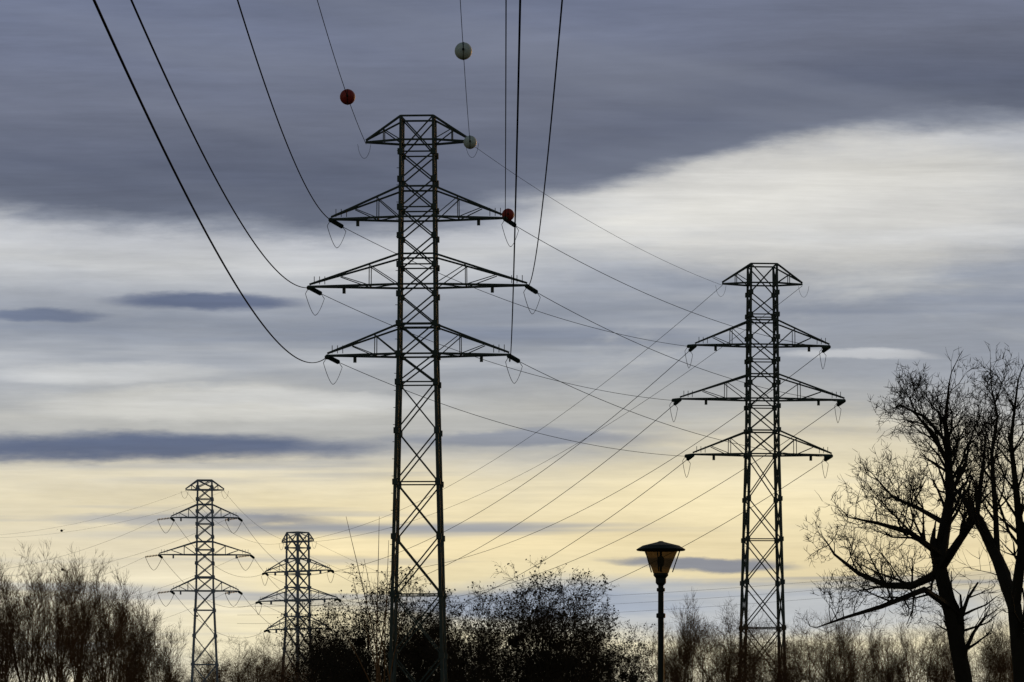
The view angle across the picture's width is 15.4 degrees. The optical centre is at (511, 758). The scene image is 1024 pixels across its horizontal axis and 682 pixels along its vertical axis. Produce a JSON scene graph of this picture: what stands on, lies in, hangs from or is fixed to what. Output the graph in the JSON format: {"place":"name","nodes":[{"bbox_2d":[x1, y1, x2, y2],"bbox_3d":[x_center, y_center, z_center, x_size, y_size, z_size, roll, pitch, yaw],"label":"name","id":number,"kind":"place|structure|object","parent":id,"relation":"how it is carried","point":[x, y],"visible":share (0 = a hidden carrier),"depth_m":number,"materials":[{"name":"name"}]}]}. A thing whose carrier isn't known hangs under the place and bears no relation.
{"place":"outdoors","nodes":[
{"label":"outdoors","id":0,"kind":"place"},
{"bbox_2d":[0,555,29,681],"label":"upright tree","id":1,"kind":"object","parent":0,"point":[4,619],"visible":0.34,"depth_m":221.93,"materials":[{"name":"brown plant"}]},
{"bbox_2d":[8,539,90,681],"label":"upright tree","id":2,"kind":"object","parent":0,"point":[62,642],"visible":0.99,"depth_m":204.46,"materials":[{"name":"brown plant"}]},
{"bbox_2d":[44,548,109,681],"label":"upright tree","id":3,"kind":"object","parent":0,"point":[83,589],"visible":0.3,"depth_m":217.47,"materials":[{"name":"brown plant"}]},
{"bbox_2d":[69,555,142,681],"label":"upright tree","id":4,"kind":"object","parent":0,"point":[110,635],"visible":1,"depth_m":199.63,"materials":[{"name":"brown plant"}]},
{"bbox_2d":[87,563,147,681],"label":"upright tree","id":5,"kind":"object","parent":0,"point":[124,604],"visible":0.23,"depth_m":221.84,"materials":[{"name":"brown plant"}]},
{"bbox_2d":[110,588,165,681],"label":"upright tree","id":6,"kind":"object","parent":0,"point":[140,647],"visible":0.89,"depth_m":213.10,"materials":[{"name":"brown plant"}]},
{"bbox_2d":[139,612,192,681],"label":"upright tree","id":7,"kind":"object","parent":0,"point":[168,677],"visible":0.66,"depth_m":266.48,"materials":[{"name":"brown plant"}]},
{"bbox_2d":[184,633,298,681],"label":"fuzzy tree","id":8,"kind":"object","parent":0,"point":[238,664],"visible":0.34,"depth_m":410.57,"materials":[{"name":"brown plant"}]},
{"bbox_2d":[229,638,296,681],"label":"fuzzy tree","id":9,"kind":"object","parent":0,"point":[265,659],"visible":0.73,"depth_m":388.33,"materials":[{"name":"brown plant"}]},
{"bbox_2d":[244,623,343,681],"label":"fuzzy tree","id":10,"kind":"object","parent":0,"point":[283,673],"visible":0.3,"depth_m":377.05,"materials":[{"name":"brown plant"}]},
{"bbox_2d":[272,597,355,681],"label":"dense tree","id":11,"kind":"object","parent":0,"point":[301,655],"visible":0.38,"depth_m":248.49,"materials":[{"name":"brown plant"}]},
{"bbox_2d":[281,618,359,681],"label":"fuzzy tree","id":12,"kind":"object","parent":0,"point":[311,664],"visible":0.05,"depth_m":356.25,"materials":[{"name":"brown plant"}]},
{"bbox_2d":[284,585,388,681],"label":"dense tree","id":13,"kind":"object","parent":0,"point":[340,644],"visible":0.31,"depth_m":233.51,"materials":[{"name":"brown plant"}]},
{"bbox_2d":[300,563,428,681],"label":"dense tree","id":14,"kind":"object","parent":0,"point":[351,661],"visible":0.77,"depth_m":221.23,"materials":[{"name":"brown plant"}]},
{"bbox_2d":[332,517,412,681],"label":"sapling tree shoots","id":15,"kind":"object","parent":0,"point":[378,662],"visible":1,"depth_m":101.50,"materials":[{"name":"brown plant"}]},
{"bbox_2d":[340,42,513,220],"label":"marker balls","id":16,"kind":"object","parent":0,"point":[467,55],"depth_m":169.90},
{"bbox_2d":[435,590,535,681],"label":"dense tree","id":17,"kind":"object","parent":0,"point":[502,622],"visible":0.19,"depth_m":232.39,"materials":[{"name":"brown plant"}]},
{"bbox_2d":[0,0,1023,681],"label":"sky","id":18,"kind":"structure","parent":0,"point":[870,151],"materials":[{"name":"grey"}]},
{"bbox_2d":[507,570,622,681],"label":"dense tree","id":19,"kind":"object","parent":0,"point":[585,599],"visible":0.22,"depth_m":234.05,"materials":[{"name":"brown plant"}]},
{"bbox_2d":[577,605,671,681],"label":"dense tree","id":20,"kind":"object","parent":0,"point":[624,675],"visible":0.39,"depth_m":246.68,"materials":[{"name":"brown plant"}]},
{"bbox_2d":[636,541,684,681],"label":"street lamp","id":21,"kind":"object","parent":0,"point":[660,577],"depth_m":61.44,"materials":[{"name":"black metal"}]},
{"bbox_2d":[646,550,679,617],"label":"street lamp fittings","id":22,"kind":"object","parent":21,"relation":"attached to","point":[660,615],"visible":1,"depth_m":61.48,"materials":[{"name":"grey metal"}]},
{"bbox_2d":[637,618,692,681],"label":"upright tree","id":23,"kind":"object","parent":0,"point":[653,651],"visible":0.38,"depth_m":239.94,"materials":[{"name":"brown plant"}]},
{"bbox_2d":[656,589,713,681],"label":"upright tree","id":24,"kind":"object","parent":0,"point":[686,648],"visible":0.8,"depth_m":221.88,"materials":[{"name":"brown plant"}]},
{"bbox_2d":[666,608,753,681],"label":"fuzzy tree","id":25,"kind":"object","parent":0,"point":[713,671],"visible":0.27,"depth_m":230.72,"materials":[{"name":"brown plant"}]},
{"bbox_2d":[652,597,781,681],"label":"fuzzy tree","id":26,"kind":"object","parent":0,"point":[726,668],"visible":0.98,"depth_m":217.53,"materials":[{"name":"brown plant"}]},
{"bbox_2d":[750,612,836,681],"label":"fuzzy tree","id":27,"kind":"object","parent":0,"point":[803,651],"visible":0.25,"depth_m":239.38,"materials":[{"name":"brown plant"}]},
{"bbox_2d":[860,614,891,681],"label":"upright tree","id":28,"kind":"object","parent":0,"point":[874,664],"visible":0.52,"depth_m":230.94,"materials":[{"name":"brown plant"}]},
{"bbox_2d":[862,601,975,681],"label":"fuzzy tree","id":29,"kind":"object","parent":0,"point":[921,673],"visible":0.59,"depth_m":225.83,"materials":[{"name":"brown plant"}]},
{"bbox_2d":[924,629,954,681],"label":"upright tree","id":30,"kind":"object","parent":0,"point":[943,660],"visible":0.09,"depth_m":235.41,"materials":[{"name":"brown plant"}]},
{"bbox_2d":[970,605,1013,681],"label":"upright tree","id":31,"kind":"object","parent":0,"point":[999,662],"visible":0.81,"depth_m":217.65,"materials":[{"name":"brown plant"}]},
{"bbox_2d":[974,626,1012,681],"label":"fuzzy tree","id":32,"kind":"object","parent":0,"point":[1002,657],"visible":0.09,"depth_m":231.79,"materials":[{"name":"brown plant"}]},
{"label":"ground","id":33,"kind":"structure","parent":0,"visible":0},
{"bbox_2d":[0,548,71,681],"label":"upright tree","id":34,"kind":"object","parent":33,"relation":"on","point":[12,644],"visible":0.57,"depth_m":212.65,"materials":[{"name":"brown plant"}]},
{"bbox_2d":[150,654,221,681],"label":"bush","id":35,"kind":"object","parent":33,"relation":"on","point":[179,671],"visible":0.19,"depth_m":422.24,"materials":[{"name":"brown plant"}]},
{"bbox_2d":[158,651,239,681],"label":"bush","id":36,"kind":"object","parent":33,"relation":"on","point":[221,676],"visible":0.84,"depth_m":376.66,"materials":[{"name":"brown plant"}]},
{"bbox_2d":[178,660,229,681],"bbox_3d":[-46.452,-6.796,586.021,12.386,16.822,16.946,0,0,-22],"label":"bush","id":37,"kind":"object","parent":33,"relation":"on","point":[199,675],"visible":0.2,"depth_m":586.04,"materials":[{"name":"brown plant"}]},
{"bbox_2d":[159,479,250,681],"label":"pylon","id":38,"kind":"object","parent":33,"relation":"on","point":[196,554],"visible":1,"depth_m":376.61,"materials":[{"name":"metal"}]},
{"bbox_2d":[182,635,271,681],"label":"fuzzy tree","id":39,"kind":"object","parent":33,"relation":"on","point":[210,666],"visible":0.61,"depth_m":400.25,"materials":[{"name":"brown plant"}]},
{"bbox_2d":[226,635,310,681],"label":"fuzzy tree","id":40,"kind":"object","parent":33,"relation":"on","point":[272,644],"visible":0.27,"depth_m":399.03,"materials":[{"name":"brown plant"}]},
{"bbox_2d":[258,531,336,678],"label":"pylon","id":41,"kind":"object","parent":33,"relation":"on","point":[296,559],"visible":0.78,"depth_m":420.73,"materials":[{"name":"metal"}]},
{"bbox_2d":[349,567,478,681],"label":"dense tree","id":42,"kind":"object","parent":33,"relation":"on","point":[430,662],"visible":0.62,"depth_m":220.08,"materials":[{"name":"brown plant"}]},
{"bbox_2d":[309,114,526,681],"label":"pylon","id":43,"kind":"object","parent":33,"relation":"on","point":[397,484],"visible":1,"depth_m":199.53,"materials":[{"name":"metal"}]},
{"bbox_2d":[146,216,845,632],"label":"insulators","id":44,"kind":"object","parent":43,"relation":"attached to","point":[676,400],"visible":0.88,"depth_m":249.17,"materials":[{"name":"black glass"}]},
{"bbox_2d":[0,0,1012,673],"bbox_3d":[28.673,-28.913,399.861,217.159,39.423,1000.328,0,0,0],"label":"conductors","id":45,"kind":"object","parent":43,"relation":"attached to","point":[456,280],"visible":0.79,"depth_m":202.21,"materials":[{"name":"grey"}]},
{"bbox_2d":[346,42,508,214],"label":"marker ball clamps","id":46,"kind":"object","parent":45,"relation":"attached to","point":[463,59],"visible":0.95,"depth_m":169.78,"materials":[{"name":"grey metal"}]},
{"bbox_2d":[374,581,462,681],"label":"dense tree","id":47,"kind":"object","parent":33,"relation":"on","point":[430,616],"visible":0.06,"depth_m":243.96,"materials":[{"name":"brown plant"}]},
{"bbox_2d":[399,590,476,681],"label":"dense tree","id":48,"kind":"object","parent":33,"relation":"on","point":[447,629],"visible":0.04,"depth_m":249.03,"materials":[{"name":"brown plant"}]},
{"bbox_2d":[404,581,537,681],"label":"dense tree","id":49,"kind":"object","parent":33,"relation":"on","point":[483,654],"visible":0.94,"depth_m":218.18,"materials":[{"name":"brown plant"}]},
{"bbox_2d":[436,560,608,681],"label":"dense tree","id":50,"kind":"object","parent":33,"relation":"on","point":[514,633],"visible":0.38,"depth_m":225.65,"materials":[{"name":"brown plant"}]},
{"bbox_2d":[472,556,629,681],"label":"dense tree","id":51,"kind":"object","parent":33,"relation":"on","point":[528,625],"visible":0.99,"depth_m":220.72,"materials":[{"name":"brown plant"}]},
{"bbox_2d":[529,584,640,681],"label":"dense tree","id":52,"kind":"object","parent":33,"relation":"on","point":[601,664],"visible":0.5,"depth_m":229.70,"materials":[{"name":"brown plant"}]},
{"bbox_2d":[589,623,671,681],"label":"dense tree","id":53,"kind":"object","parent":33,"relation":"on","point":[631,646],"visible":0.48,"depth_m":248.56,"materials":[{"name":"brown plant"}]},
{"bbox_2d":[691,670,747,681],"bbox_3d":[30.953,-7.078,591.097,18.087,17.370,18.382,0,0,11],"label":"bush","id":54,"kind":"object","parent":33,"relation":"on","point":[706,677],"visible":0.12,"depth_m":589.51,"materials":[{"name":"brown plant"}]},
{"bbox_2d":[715,614,798,681],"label":"fuzzy tree","id":55,"kind":"object","parent":33,"relation":"on","point":[775,665],"visible":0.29,"depth_m":235.30,"materials":[{"name":"brown plant"}]},
{"bbox_2d":[680,263,844,681],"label":"pylon","id":56,"kind":"object","parent":33,"relation":"on","point":[776,397],"visible":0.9,"depth_m":249.59,"materials":[{"name":"metal"}]},
{"bbox_2d":[717,609,835,681],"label":"fuzzy tree","id":57,"kind":"object","parent":33,"relation":"on","point":[781,670],"visible":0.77,"depth_m":226.11,"materials":[{"name":"brown plant"}]},
{"bbox_2d":[781,606,879,681],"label":"fuzzy tree","id":58,"kind":"object","parent":33,"relation":"on","point":[820,648],"visible":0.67,"depth_m":222.21,"materials":[{"name":"brown plant"}]},
{"bbox_2d":[816,596,875,681],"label":"upright tree","id":59,"kind":"object","parent":33,"relation":"on","point":[850,674],"visible":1,"depth_m":217.88,"materials":[{"name":"brown plant"}]},
{"bbox_2d":[868,616,923,681],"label":"upright tree","id":60,"kind":"object","parent":33,"relation":"on","point":[891,671],"visible":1,"depth_m":222.11,"materials":[{"name":"brown plant"}]},
{"bbox_2d":[796,342,1023,681],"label":"big bare tree","id":61,"kind":"object","parent":33,"relation":"on","point":[942,555],"visible":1,"depth_m":65.37,"materials":[{"name":"brown plant"}]},
{"bbox_2d":[921,613,1011,681],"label":"fuzzy tree","id":62,"kind":"object","parent":33,"relation":"on","point":[946,658],"visible":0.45,"depth_m":222.49,"materials":[{"name":"brown plant"}]}
]}

